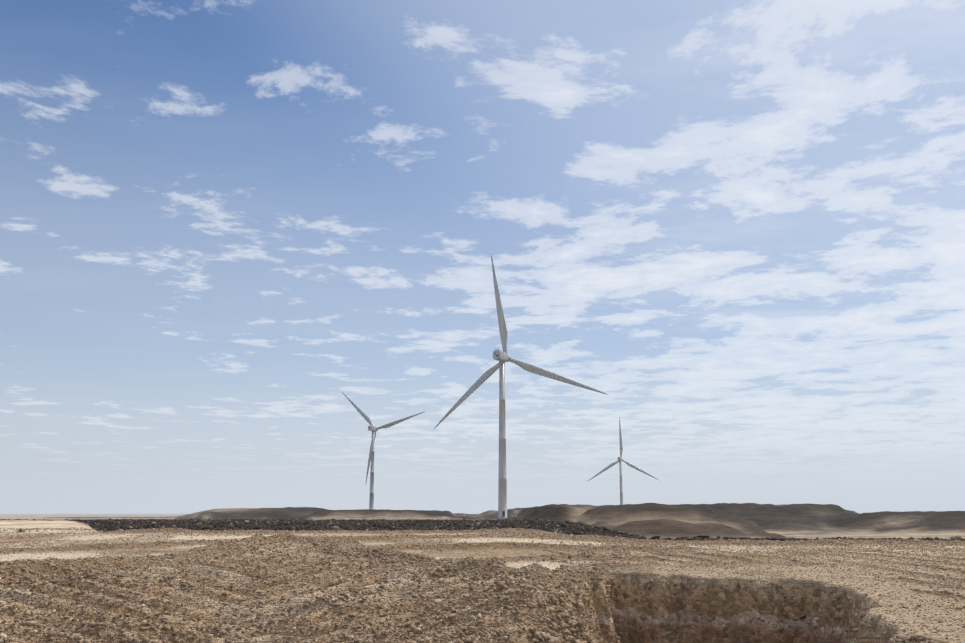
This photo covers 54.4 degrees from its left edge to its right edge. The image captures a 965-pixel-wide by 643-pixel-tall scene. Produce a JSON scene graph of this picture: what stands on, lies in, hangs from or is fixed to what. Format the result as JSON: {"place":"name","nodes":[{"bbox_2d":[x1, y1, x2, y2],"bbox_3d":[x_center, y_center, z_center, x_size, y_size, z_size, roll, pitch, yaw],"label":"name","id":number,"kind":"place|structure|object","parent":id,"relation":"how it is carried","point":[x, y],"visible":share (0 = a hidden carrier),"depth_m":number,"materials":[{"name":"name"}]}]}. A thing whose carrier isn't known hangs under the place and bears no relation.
{"place":"outdoors","nodes":[
{"label":"outdoors","id":0,"kind":"place"},
{"bbox_2d":[0,503,964,642],"bbox_3d":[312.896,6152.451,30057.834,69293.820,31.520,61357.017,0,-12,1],"label":"desert ground","id":1,"kind":"structure","parent":0,"point":[750,520],"depth_m":24.62,"materials":[{"name":"beige soil"}]},
{"bbox_2d":[342,392,425,508],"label":"wind turbine","id":2,"kind":"object","parent":1,"relation":"on","point":[373,428],"visible":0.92,"depth_m":889.86,"materials":[{"name":"white paint"}]},
{"bbox_2d":[0,518,964,642],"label":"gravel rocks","id":3,"kind":"object","parent":1,"relation":"on","point":[542,634],"visible":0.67,"depth_m":24.87,"materials":[{"name":"brown gravel"}]},
{"bbox_2d":[433,255,608,519],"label":"wind turbine","id":4,"kind":"object","parent":1,"relation":"on","point":[501,357],"visible":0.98,"depth_m":455.97,"materials":[{"name":"white paint"}]},
{"bbox_2d":[587,417,658,504],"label":"wind turbine","id":5,"kind":"object","parent":1,"relation":"on","point":[620,459],"visible":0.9,"depth_m":1188.10,"materials":[{"name":"white paint"}]},
{"bbox_2d":[0,0,964,512],"label":"sky","id":6,"kind":"structure","parent":0,"point":[739,225],"materials":[{"name":"blue"}]},
{"bbox_2d":[17,518,960,539],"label":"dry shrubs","id":7,"kind":"object","parent":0,"point":[412,521],"visible":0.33,"depth_m":47.89,"materials":[{"name":"brown plant"}]}
]}

